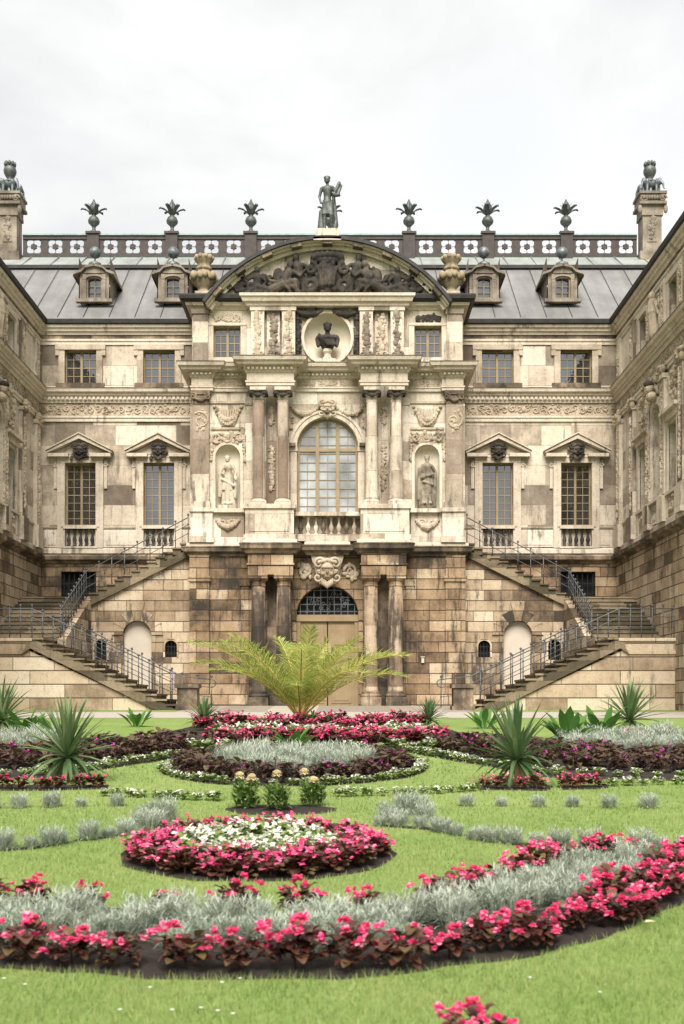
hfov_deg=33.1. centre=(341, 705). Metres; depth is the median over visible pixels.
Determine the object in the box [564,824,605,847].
silver tuft
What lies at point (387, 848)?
begonia
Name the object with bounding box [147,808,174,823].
silver tuft
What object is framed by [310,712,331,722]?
begonia
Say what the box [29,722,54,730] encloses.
silver tuft
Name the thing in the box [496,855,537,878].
begonia
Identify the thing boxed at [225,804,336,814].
flower bed soil
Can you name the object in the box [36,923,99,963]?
begonia
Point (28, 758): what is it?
coleus
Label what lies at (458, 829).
silver tuft
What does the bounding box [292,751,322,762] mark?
silver tuft
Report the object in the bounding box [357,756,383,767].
coleus
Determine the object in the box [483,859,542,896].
silver tuft
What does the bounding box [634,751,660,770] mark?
coleus
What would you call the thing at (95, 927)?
silver tuft
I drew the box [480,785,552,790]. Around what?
flower bed soil
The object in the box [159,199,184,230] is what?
bronze finial
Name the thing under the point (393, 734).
begonia
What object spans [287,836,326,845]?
white begonia
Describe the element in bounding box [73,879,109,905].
begonia
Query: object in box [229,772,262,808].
marigold
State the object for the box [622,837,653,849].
begonia
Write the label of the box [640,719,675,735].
silver tuft
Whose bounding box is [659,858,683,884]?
begonia
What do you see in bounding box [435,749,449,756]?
white begonia
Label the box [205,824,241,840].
white begonia
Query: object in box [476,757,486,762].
white begonia
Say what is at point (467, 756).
white begonia
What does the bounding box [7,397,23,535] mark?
window
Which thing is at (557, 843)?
begonia
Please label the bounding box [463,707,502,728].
broad leaved plant
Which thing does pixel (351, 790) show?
white begonia
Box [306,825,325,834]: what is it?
white begonia
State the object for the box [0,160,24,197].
ornamental urn
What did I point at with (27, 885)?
begonia
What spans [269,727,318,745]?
broad leaved plant
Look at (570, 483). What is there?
window
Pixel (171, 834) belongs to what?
begonia
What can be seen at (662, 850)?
begonia
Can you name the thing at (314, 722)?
begonia
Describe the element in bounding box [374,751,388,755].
coleus
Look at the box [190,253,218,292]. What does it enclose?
stone urn
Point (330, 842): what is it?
white begonia
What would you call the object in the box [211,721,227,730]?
white begonia
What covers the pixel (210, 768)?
coleus
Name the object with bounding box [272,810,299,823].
begonia
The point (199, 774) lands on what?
white begonia
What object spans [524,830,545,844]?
silver tuft
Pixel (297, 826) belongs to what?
white begonia
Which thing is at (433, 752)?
white begonia
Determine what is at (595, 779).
begonia
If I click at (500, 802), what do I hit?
silver tuft
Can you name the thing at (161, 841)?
begonia
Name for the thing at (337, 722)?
begonia
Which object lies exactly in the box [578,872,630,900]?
begonia
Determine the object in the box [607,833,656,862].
silver tuft
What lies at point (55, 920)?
silver tuft
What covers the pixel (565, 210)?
bronze finial
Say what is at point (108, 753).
coleus
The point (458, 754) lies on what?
white begonia
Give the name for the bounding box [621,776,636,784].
white begonia
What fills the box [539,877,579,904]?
silver tuft
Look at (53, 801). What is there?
silver tuft
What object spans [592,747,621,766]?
coleus
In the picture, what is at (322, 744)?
silver tuft
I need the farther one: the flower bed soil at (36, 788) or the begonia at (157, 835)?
the flower bed soil at (36, 788)
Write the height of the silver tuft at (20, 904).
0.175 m
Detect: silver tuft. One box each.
[0,725,18,734]
[0,731,27,742]
[0,826,22,850]
[0,888,33,911]
[0,891,14,916]
[0,897,39,917]
[0,902,41,942]
[1,899,46,934]
[6,730,26,744]
[6,791,29,807]
[7,896,82,945]
[16,726,37,737]
[16,734,33,750]
[19,833,43,847]
[22,726,52,742]
[22,879,92,925]
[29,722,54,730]
[29,822,70,847]
[38,789,65,809]
[43,907,86,936]
[44,881,108,918]
[55,829,71,842]
[57,911,108,947]
[70,796,88,806]
[73,817,107,839]
[75,896,116,924]
[87,902,147,946]
[100,824,120,837]
[105,792,126,805]
[106,884,179,935]
[111,815,143,836]
[125,808,150,827]
[128,806,169,829]
[130,803,168,816]
[145,793,185,821]
[146,885,201,925]
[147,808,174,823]
[148,915,197,948]
[150,925,195,951]
[162,890,240,941]
[181,905,244,945]
[199,886,251,924]
[209,742,243,773]
[217,740,248,750]
[218,744,249,755]
[225,741,271,755]
[225,889,288,925]
[226,914,255,937]
[228,745,259,759]
[232,751,262,772]
[233,910,284,947]
[241,749,277,776]
[243,739,271,748]
[246,733,272,748]
[251,747,290,760]
[259,742,295,755]
[259,746,286,755]
[263,907,293,929]
[270,909,317,946]
[271,753,300,775]
[271,895,322,915]
[273,737,298,746]
[280,753,303,763]
[281,742,316,757]
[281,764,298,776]
[286,906,360,948]
[290,900,346,925]
[292,741,314,750]
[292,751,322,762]
[294,748,335,773]
[295,758,314,775]
[296,890,370,917]
[299,743,320,750]
[305,743,332,751]
[306,925,332,952]
[307,746,327,757]
[310,740,332,748]
[320,758,341,775]
[321,746,349,763]
[328,738,362,751]
[328,754,353,774]
[335,749,361,767]
[337,898,388,930]
[341,744,368,756]
[345,743,382,766]
[359,898,391,919]
[360,916,401,949]
[364,893,399,908]
[371,798,400,816]
[371,812,387,826]
[373,886,451,926]
[374,897,424,930]
[377,808,390,822]
[380,805,411,823]
[387,813,409,827]
[389,790,423,812]
[389,792,421,814]
[389,921,423,939]
[408,799,440,821]
[411,791,437,809]
[411,814,430,827]
[411,881,453,918]
[418,884,490,928]
[425,816,445,829]
[427,816,455,832]
[431,874,471,901]
[444,822,466,835]
[456,792,477,805]
[458,875,513,912]
[460,824,485,839]
[463,891,497,918]
[470,871,537,904]
[470,878,539,919]
[478,823,502,842]
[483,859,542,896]
[483,877,545,916]
[492,796,508,806]
[493,823,529,844]
[515,863,547,881]
[523,875,561,904]
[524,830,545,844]
[525,862,581,897]
[527,794,550,806]
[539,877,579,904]
[541,864,560,876]
[544,824,579,846]
[547,855,569,870]
[551,728,590,742]
[552,844,593,870]
[553,866,586,881]
[553,870,587,892]
[556,871,590,896]
[560,733,584,744]
[562,794,583,806]
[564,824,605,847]
[567,730,588,743]
[569,855,598,879]
[577,729,597,742]
[577,851,609,866]
[578,869,600,890]
[585,724,609,734]
[586,846,625,867]
[591,731,618,739]
[594,732,625,745]
[597,792,624,807]
[597,857,625,877]
[602,728,631,744]
[606,738,627,748]
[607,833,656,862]
[609,843,644,862]
[612,725,638,735]
[614,853,641,874]
[617,822,660,849]
[620,736,633,750]
[622,722,644,732]
[624,731,666,749]
[627,731,648,740]
[631,727,654,737]
[634,791,666,808]
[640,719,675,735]
[644,724,669,737]
[645,724,668,734]
[648,835,668,850]
[653,734,675,754]
[657,733,679,745]
[665,727,683,736]
[666,731,683,745]
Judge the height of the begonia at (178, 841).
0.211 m
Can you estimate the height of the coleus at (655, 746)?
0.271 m
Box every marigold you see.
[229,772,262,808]
[258,770,295,809]
[297,768,326,805]
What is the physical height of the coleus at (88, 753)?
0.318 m
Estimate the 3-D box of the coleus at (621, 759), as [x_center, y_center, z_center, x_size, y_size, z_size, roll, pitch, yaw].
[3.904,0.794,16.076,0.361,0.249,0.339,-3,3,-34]
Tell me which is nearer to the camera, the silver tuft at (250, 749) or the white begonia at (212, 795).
the white begonia at (212, 795)
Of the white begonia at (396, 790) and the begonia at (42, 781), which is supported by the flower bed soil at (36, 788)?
the begonia at (42, 781)
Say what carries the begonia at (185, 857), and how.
on the flower bed soil at (353, 867)
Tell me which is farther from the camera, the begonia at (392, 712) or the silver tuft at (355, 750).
the begonia at (392, 712)
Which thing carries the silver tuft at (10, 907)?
on the flower bed soil at (149, 966)
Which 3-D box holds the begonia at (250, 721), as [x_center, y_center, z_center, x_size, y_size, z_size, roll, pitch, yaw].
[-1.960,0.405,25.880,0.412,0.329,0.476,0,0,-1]
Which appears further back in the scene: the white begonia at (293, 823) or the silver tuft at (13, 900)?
the white begonia at (293, 823)
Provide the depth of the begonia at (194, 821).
9.58 m
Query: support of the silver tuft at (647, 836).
on the flower bed soil at (430, 828)
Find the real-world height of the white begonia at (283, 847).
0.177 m
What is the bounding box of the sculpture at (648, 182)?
[635,160,664,197]
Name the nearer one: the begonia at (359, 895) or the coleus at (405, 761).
the begonia at (359, 895)
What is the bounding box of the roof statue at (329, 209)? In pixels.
[313,176,341,240]
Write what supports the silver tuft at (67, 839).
on the flower bed soil at (22, 848)
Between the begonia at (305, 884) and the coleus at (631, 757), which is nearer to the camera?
the begonia at (305, 884)
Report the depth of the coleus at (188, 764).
15.56 m
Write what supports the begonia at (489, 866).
on the flower bed soil at (149, 966)
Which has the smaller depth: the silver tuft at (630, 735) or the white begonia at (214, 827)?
the white begonia at (214, 827)
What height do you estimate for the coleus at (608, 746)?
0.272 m
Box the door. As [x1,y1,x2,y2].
[291,579,363,705]
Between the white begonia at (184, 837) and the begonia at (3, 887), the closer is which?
the begonia at (3, 887)
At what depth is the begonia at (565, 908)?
6.36 m
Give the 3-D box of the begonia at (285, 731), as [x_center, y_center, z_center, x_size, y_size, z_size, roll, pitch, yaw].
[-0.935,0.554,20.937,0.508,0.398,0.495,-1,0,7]
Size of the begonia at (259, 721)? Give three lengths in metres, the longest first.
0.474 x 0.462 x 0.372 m
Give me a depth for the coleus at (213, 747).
17.92 m
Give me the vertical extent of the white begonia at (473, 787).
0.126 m
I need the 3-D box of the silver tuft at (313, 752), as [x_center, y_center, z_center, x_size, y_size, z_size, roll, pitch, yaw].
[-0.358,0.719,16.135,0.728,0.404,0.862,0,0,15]
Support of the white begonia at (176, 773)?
on the flower bed soil at (264, 780)
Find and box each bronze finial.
[81,199,106,230]
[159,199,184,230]
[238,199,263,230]
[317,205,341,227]
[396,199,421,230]
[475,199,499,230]
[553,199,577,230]
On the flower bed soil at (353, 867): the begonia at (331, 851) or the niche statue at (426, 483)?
the begonia at (331, 851)
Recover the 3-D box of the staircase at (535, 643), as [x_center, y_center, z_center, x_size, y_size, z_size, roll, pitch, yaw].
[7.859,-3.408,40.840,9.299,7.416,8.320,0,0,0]
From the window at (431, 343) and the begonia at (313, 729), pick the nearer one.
the begonia at (313, 729)
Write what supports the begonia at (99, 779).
on the flower bed soil at (36, 788)
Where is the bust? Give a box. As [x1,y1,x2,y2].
[315,322,339,361]
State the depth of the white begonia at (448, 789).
13.33 m
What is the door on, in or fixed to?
in the palace
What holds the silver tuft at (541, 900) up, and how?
on the flower bed soil at (149, 966)
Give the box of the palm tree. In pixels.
[184,623,413,719]
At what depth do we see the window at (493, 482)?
44.90 m
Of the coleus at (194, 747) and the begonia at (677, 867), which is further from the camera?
the coleus at (194, 747)
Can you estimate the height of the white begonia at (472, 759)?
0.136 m
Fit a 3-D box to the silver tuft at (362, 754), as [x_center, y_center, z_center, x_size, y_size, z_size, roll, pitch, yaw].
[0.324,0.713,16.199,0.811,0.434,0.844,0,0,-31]
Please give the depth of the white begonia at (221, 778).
14.27 m
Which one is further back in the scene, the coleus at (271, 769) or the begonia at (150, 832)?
the coleus at (271, 769)
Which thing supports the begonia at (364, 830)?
on the flower bed soil at (353, 867)
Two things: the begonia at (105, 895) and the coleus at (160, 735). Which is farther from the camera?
the coleus at (160, 735)
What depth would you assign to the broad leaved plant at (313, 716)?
27.06 m
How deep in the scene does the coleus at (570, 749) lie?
17.43 m
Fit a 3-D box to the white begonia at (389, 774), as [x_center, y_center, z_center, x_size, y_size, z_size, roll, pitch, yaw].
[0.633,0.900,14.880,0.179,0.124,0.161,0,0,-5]
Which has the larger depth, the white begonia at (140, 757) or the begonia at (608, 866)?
the white begonia at (140, 757)
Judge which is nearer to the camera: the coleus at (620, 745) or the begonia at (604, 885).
the begonia at (604, 885)
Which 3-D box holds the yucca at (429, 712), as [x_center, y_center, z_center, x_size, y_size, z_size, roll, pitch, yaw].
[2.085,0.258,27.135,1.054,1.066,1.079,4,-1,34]
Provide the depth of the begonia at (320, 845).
8.49 m
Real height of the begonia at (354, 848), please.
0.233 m
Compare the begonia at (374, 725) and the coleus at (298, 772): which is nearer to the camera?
the coleus at (298, 772)
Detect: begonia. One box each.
[0,769,11,775]
[0,773,9,787]
[0,878,13,898]
[0,911,66,960]
[6,774,28,788]
[8,872,51,903]
[18,767,32,775]
[31,776,51,787]
[34,764,48,774]
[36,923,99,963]
[44,775,66,788]
[70,773,88,787]
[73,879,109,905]
[84,773,106,786]
[90,930,149,965]
[96,759,110,767]
[99,788,110,795]
[104,756,118,764]
[108,787,123,795]
[118,758,128,764]
[120,755,138,763]
[120,829,162,847]
[122,787,139,796]
[124,837,153,860]
[126,842,155,864]
[132,828,162,840]
[134,789,147,797]
[135,754,148,761]
[135,827,166,836]
[138,841,173,868]
[141,831,178,854]
[143,754,156,760]
[145,831,172,840]
[146,834,178,844]
[146,920,219,968]
[148,889,180,905]
[150,791,165,796]
[151,847,182,870]
[152,751,164,758]
[155,763,170,768]
[155,820,183,831]
[156,838,183,852]
[159,827,183,839]
[160,790,178,797]
[161,764,171,770]
[163,825,189,837]
[164,749,177,756]
[164,845,203,873]
[165,840,204,867]
[170,770,181,776]
[170,823,208,844]
[171,817,194,826]
[174,789,190,799]
[174,841,209,854]
[176,813,211,833]
[182,738,200,747]
[184,774,193,779]
[188,845,217,869]
[189,792,203,799]
[189,824,223,842]
[190,842,221,857]
[191,713,211,724]
[191,831,225,843]
[191,852,222,874]
[192,717,212,729]
[192,771,207,780]
[195,822,229,835]
[196,738,215,747]
[197,821,233,831]
[200,773,217,781]
[201,726,224,743]
[201,836,234,852]
[204,790,223,800]
[205,815,227,824]
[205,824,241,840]
[206,842,242,864]
[206,850,242,876]
[206,871,265,909]
[208,717,220,726]
[208,838,247,855]
[210,926,268,969]
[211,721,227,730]
[214,709,230,720]
[214,725,239,741]
[214,732,232,742]
[214,775,230,783]
[216,738,230,745]
[217,832,247,845]
[218,814,245,827]
[221,718,236,727]
[222,713,239,723]
[226,711,243,718]
[226,816,258,833]
[226,840,268,868]
[231,710,253,725]
[231,852,263,876]
[232,812,256,828]
[232,823,256,835]
[233,730,253,742]
[233,778,246,783]
[234,720,254,726]
[234,723,256,732]
[235,836,262,856]
[238,834,267,840]
[239,724,263,741]
[246,817,279,833]
[247,717,261,723]
[247,720,267,727]
[247,835,278,847]
[248,722,267,736]
[248,830,272,843]
[250,716,271,723]
[250,841,281,857]
[251,836,291,853]
[251,847,291,866]
[252,911,327,968]
[255,811,284,823]
[255,851,285,876]
[257,729,284,744]
[260,713,276,722]
[263,824,296,842]
[264,725,288,742]
[265,711,285,717]
[265,719,282,727]
[266,826,299,842]
[267,828,300,842]
[270,816,294,829]
[271,714,290,728]
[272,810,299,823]
[272,844,293,856]
[273,814,306,830]
[273,846,318,874]
[275,836,294,845]
[275,874,328,909]
[278,839,314,865]
[279,727,300,738]
[281,714,300,724]
[283,819,313,835]
[284,833,314,845]
[285,778,299,784]
[285,846,331,870]
[287,724,307,729]
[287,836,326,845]
[289,711,307,721]
[291,724,316,741]
[292,824,319,831]
[293,825,331,840]
[294,713,309,725]
[295,812,323,824]
[299,837,329,862]
[300,719,313,726]
[303,816,331,830]
[305,717,319,724]
[306,727,322,743]
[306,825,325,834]
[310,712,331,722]
[310,838,330,851]
[315,723,334,731]
[315,835,341,842]
[316,915,384,967]
[317,713,337,724]
[317,724,347,742]
[317,728,341,741]
[317,831,342,838]
[320,721,336,730]
[320,773,335,784]
[320,847,348,870]
[321,844,341,863]
[322,709,340,719]
[323,819,348,832]
[325,836,340,846]
[327,824,354,835]
[328,727,346,742]
[329,838,358,854]
[330,785,347,795]
[330,838,364,867]
[331,717,341,726]
[332,775,347,783]
[333,709,350,719]
[334,829,369,843]
[336,826,368,843]
[339,718,357,727]
[341,725,365,736]
[342,730,365,743]
[343,840,379,864]
[344,785,360,796]
[344,819,367,830]
[345,884,385,908]
[347,774,362,781]
[351,836,378,860]
[352,733,374,743]
[352,825,375,835]
[353,716,369,725]
[354,720,375,733]
[354,826,374,833]
[357,713,375,725]
[358,726,378,743]
[360,786,373,795]
[361,831,387,856]
[362,775,374,781]
[363,725,391,742]
[364,831,395,853]
[370,712,391,724]
[370,713,391,720]
[371,724,388,739]
[371,832,390,846]
[372,920,443,969]
[373,742,384,748]
[374,772,387,779]
[375,715,395,725]
[375,829,392,844]
[376,787,389,793]
[378,727,401,744]
[380,721,399,732]
[385,771,397,777]
[386,737,407,747]
[388,709,401,717]
[389,767,405,774]
[390,712,410,723]
[391,721,408,730]
[391,786,405,793]
[393,724,411,732]
[394,708,414,721]
[395,726,420,742]
[395,742,408,749]
[396,717,411,727]
[399,723,417,730]
[402,768,412,775]
[403,786,415,794]
[404,875,446,903]
[406,725,424,740]
[406,741,422,746]
[406,767,419,774]
[407,712,425,723]
[410,746,419,751]
[411,722,428,728]
[412,762,424,770]
[415,729,432,743]
[415,758,429,766]
[416,746,426,753]
[416,786,431,793]
[420,724,441,733]
[420,870,476,893]
[421,736,439,748]
[421,747,433,754]
[421,921,474,958]
[423,729,444,741]
[427,748,440,755]
[430,785,443,793]
[431,725,450,738]
[432,996,517,1023]
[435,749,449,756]
[444,785,454,792]
[449,751,463,759]
[450,862,494,890]
[455,784,470,791]
[459,754,469,759]
[462,908,519,949]
[467,755,478,761]
[467,782,482,790]
[469,864,510,883]
[472,775,492,787]
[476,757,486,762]
[488,772,508,787]
[493,907,530,941]
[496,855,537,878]
[501,845,544,871]
[505,899,562,948]
[511,776,528,788]
[515,837,560,869]
[525,908,566,942]
[526,771,548,788]
[536,839,577,860]
[549,896,589,931]
[550,764,567,772]
[555,770,574,786]
[562,894,607,925]
[570,836,606,855]
[571,772,587,786]
[572,882,615,907]
[574,767,587,774]
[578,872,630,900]
[581,832,623,856]
[582,772,608,786]
[588,767,606,775]
[588,862,638,894]
[597,883,650,924]
[601,866,638,893]
[605,777,619,785]
[611,769,623,776]
[616,884,661,915]
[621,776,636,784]
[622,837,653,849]
[624,882,666,905]
[626,860,660,886]
[627,767,645,777]
[635,870,683,901]
[636,778,648,784]
[637,843,683,869]
[639,859,683,894]
[646,843,683,872]
[650,771,662,776]
[650,776,664,784]
[657,848,683,862]
[659,835,683,854]
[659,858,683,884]
[671,775,683,784]
[672,770,683,775]
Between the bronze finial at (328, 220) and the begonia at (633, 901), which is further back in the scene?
the bronze finial at (328, 220)
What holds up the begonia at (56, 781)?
on the flower bed soil at (36, 788)
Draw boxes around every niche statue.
[218,455,237,507]
[417,455,436,507]
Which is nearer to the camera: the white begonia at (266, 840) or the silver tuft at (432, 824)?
the white begonia at (266, 840)
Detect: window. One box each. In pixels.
[0,380,8,525]
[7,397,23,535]
[8,305,17,353]
[45,432,113,547]
[55,344,105,386]
[58,566,97,596]
[93,638,108,659]
[124,432,189,547]
[134,344,183,386]
[163,639,178,656]
[208,313,245,361]
[289,399,365,511]
[409,313,446,361]
[465,432,531,547]
[473,344,522,386]
[477,639,491,656]
[543,432,611,547]
[546,638,561,659]
[551,344,601,386]
[557,566,598,596]
[630,397,644,535]
[637,305,645,352]
[643,376,660,525]
[658,364,677,518]
[665,263,677,318]
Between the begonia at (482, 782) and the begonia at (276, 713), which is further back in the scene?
the begonia at (276, 713)
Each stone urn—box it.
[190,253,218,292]
[437,253,465,292]
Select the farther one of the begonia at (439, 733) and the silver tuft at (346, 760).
the begonia at (439, 733)
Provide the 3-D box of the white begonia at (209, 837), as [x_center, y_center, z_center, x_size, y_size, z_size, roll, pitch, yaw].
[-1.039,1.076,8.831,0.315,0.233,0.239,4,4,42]
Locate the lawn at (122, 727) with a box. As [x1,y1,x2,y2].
[0,710,683,1023]
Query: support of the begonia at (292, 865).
on the flower bed soil at (353, 867)
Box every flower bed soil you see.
[0,738,211,778]
[0,785,107,790]
[0,859,683,978]
[1,831,137,850]
[120,849,396,880]
[159,724,461,750]
[160,762,427,785]
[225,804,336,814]
[383,824,658,850]
[409,738,683,780]
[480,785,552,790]
[562,785,607,789]
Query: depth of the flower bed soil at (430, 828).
10.33 m
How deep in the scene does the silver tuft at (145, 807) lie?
10.76 m
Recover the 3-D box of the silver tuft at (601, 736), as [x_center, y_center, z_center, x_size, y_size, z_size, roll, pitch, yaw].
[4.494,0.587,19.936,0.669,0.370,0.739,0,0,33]
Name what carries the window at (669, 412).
in the palace
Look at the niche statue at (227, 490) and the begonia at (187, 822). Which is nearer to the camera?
the begonia at (187, 822)
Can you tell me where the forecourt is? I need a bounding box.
[177,706,472,711]
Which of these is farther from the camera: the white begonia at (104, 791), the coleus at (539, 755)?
the coleus at (539, 755)
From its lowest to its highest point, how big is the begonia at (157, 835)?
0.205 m
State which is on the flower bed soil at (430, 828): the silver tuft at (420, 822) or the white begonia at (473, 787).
the silver tuft at (420, 822)
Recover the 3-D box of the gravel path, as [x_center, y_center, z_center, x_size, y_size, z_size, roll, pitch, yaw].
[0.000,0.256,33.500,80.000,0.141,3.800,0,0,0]
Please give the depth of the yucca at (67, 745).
14.40 m
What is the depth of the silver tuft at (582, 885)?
7.35 m
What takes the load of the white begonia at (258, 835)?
on the flower bed soil at (353, 867)
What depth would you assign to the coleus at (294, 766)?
15.10 m
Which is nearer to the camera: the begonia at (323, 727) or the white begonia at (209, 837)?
the white begonia at (209, 837)
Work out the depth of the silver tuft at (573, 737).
19.58 m
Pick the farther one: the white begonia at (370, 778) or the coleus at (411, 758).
the coleus at (411, 758)
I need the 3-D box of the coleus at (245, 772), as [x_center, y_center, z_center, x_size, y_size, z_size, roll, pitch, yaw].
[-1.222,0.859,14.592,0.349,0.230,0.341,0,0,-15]
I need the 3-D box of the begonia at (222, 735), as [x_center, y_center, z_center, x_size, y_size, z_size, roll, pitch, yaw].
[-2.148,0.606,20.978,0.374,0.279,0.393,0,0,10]
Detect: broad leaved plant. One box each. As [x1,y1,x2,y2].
[3,708,47,731]
[11,717,80,732]
[117,707,153,726]
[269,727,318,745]
[302,709,333,722]
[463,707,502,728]
[538,705,597,737]
[573,705,629,731]
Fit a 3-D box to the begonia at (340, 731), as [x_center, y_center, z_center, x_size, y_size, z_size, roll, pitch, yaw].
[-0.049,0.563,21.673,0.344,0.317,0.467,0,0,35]
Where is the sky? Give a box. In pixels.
[0,0,683,254]
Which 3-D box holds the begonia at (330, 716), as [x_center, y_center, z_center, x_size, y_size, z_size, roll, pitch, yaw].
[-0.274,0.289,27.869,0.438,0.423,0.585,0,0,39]
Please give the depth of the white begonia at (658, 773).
14.98 m
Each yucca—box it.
[0,673,39,731]
[21,689,126,786]
[185,694,221,726]
[410,695,447,727]
[462,693,574,787]
[597,677,668,729]
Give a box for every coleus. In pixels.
[0,739,18,753]
[0,741,24,752]
[0,748,31,768]
[0,752,16,766]
[17,749,37,765]
[19,740,48,756]
[23,739,47,752]
[31,750,57,766]
[73,744,99,760]
[84,733,106,744]
[84,738,107,749]
[87,744,109,756]
[93,734,116,745]
[93,745,116,759]
[103,743,127,757]
[108,745,125,755]
[112,736,133,747]
[119,736,144,754]
[120,739,149,755]
[133,730,158,741]
[137,734,162,747]
[142,737,164,753]
[148,729,174,742]
[150,727,171,742]
[151,733,171,743]
[160,741,178,750]
[163,736,178,748]
[164,734,182,738]
[166,737,191,751]
[170,749,197,763]
[172,754,200,769]
[172,757,188,768]
[177,743,202,754]
[178,730,199,742]
[180,755,204,771]
[184,753,217,772]
[189,747,209,756]
[192,753,212,767]
[198,760,227,777]
[207,742,223,753]
[208,756,234,772]
[215,763,245,779]
[225,757,255,775]
[233,765,256,779]
[244,759,269,778]
[257,757,293,781]
[277,761,304,776]
[290,768,313,781]
[309,759,334,777]
[313,761,348,778]
[340,763,363,776]
[348,754,374,772]
[354,740,379,750]
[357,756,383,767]
[359,762,387,777]
[372,762,389,773]
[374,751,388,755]
[374,755,405,772]
[383,747,410,754]
[385,747,408,754]
[388,754,413,769]
[389,749,417,765]
[391,751,406,766]
[425,732,441,745]
[435,734,458,750]
[436,736,457,749]
[443,741,462,750]
[454,732,477,742]
[455,735,476,750]
[463,739,485,753]
[469,741,496,757]
[472,743,486,754]
[477,732,496,739]
[485,749,504,758]
[526,739,551,749]
[528,747,554,764]
[529,736,542,745]
[538,749,558,763]
[539,737,557,750]
[546,737,570,751]
[551,743,569,753]
[556,751,588,768]
[561,744,584,757]
[563,747,591,763]
[568,743,596,762]
[569,739,594,751]
[575,739,604,748]
[582,754,613,768]
[588,744,614,751]
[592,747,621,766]
[596,739,615,754]
[603,742,624,748]
[610,747,629,757]
[610,753,630,766]
[610,754,631,768]
[619,752,646,767]
[625,744,645,756]
[631,748,662,761]
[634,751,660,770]
[642,743,668,755]
[644,753,663,765]
[650,748,675,766]
[653,754,676,771]
[661,743,674,750]
[664,750,682,756]
[669,741,683,754]
[669,756,683,769]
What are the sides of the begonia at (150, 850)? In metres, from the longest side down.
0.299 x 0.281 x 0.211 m
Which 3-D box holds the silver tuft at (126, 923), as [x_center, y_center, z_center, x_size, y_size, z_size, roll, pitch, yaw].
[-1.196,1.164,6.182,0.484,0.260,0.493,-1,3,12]
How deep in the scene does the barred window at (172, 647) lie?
42.55 m
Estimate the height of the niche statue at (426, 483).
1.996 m
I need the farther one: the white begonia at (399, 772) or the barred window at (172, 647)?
the barred window at (172, 647)
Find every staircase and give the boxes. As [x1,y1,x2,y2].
[0,514,215,709]
[436,514,675,709]
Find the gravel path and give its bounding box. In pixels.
[8,712,683,717]
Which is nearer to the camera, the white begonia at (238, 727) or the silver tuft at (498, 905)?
the silver tuft at (498, 905)
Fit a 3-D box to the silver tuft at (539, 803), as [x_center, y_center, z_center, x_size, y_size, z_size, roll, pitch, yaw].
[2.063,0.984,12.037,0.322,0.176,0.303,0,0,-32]
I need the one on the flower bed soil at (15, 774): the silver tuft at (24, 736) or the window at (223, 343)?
the silver tuft at (24, 736)
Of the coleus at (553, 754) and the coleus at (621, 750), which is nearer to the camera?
the coleus at (553, 754)
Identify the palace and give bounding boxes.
[0,190,683,710]
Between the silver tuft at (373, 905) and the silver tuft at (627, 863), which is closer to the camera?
the silver tuft at (373, 905)
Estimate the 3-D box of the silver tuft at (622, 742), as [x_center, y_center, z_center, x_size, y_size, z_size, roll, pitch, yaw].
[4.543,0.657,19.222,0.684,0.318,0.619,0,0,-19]
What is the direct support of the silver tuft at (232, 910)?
on the flower bed soil at (149, 966)
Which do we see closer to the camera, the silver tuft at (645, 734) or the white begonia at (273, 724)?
the silver tuft at (645, 734)
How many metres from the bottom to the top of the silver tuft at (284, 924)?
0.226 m
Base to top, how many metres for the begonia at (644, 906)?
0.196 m
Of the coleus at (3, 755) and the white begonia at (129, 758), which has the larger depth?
the white begonia at (129, 758)
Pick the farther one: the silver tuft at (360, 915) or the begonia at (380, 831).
the begonia at (380, 831)
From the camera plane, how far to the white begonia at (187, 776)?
14.76 m
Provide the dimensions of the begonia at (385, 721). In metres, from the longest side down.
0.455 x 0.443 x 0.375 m
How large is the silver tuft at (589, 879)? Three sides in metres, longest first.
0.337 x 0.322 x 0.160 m
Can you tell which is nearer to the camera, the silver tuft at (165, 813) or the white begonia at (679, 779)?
the silver tuft at (165, 813)
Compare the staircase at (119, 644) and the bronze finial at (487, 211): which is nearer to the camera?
the staircase at (119, 644)
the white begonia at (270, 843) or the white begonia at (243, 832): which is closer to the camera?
the white begonia at (270, 843)
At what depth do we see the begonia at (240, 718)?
26.20 m
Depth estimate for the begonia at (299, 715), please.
27.27 m
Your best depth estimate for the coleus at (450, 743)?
19.25 m
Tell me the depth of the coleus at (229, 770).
14.71 m
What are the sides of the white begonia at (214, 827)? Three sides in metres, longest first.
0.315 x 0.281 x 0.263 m
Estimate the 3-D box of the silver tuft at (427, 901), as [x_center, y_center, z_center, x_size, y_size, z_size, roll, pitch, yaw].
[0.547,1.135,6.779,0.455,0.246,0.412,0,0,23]
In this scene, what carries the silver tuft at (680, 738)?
on the flower bed soil at (668, 774)
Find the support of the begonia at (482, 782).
on the flower bed soil at (516, 787)
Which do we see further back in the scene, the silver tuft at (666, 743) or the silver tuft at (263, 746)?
the silver tuft at (666, 743)
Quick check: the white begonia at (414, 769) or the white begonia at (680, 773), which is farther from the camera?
the white begonia at (414, 769)
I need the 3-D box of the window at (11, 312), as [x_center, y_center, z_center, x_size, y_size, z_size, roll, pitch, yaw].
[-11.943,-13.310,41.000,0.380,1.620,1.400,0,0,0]
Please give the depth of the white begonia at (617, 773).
15.18 m
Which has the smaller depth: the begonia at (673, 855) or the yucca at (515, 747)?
the begonia at (673, 855)
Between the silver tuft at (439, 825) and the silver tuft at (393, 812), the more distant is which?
the silver tuft at (393, 812)
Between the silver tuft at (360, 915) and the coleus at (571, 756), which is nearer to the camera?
the silver tuft at (360, 915)
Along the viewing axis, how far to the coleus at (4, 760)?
16.60 m
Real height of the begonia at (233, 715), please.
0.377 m
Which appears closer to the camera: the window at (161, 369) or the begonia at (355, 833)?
the begonia at (355, 833)

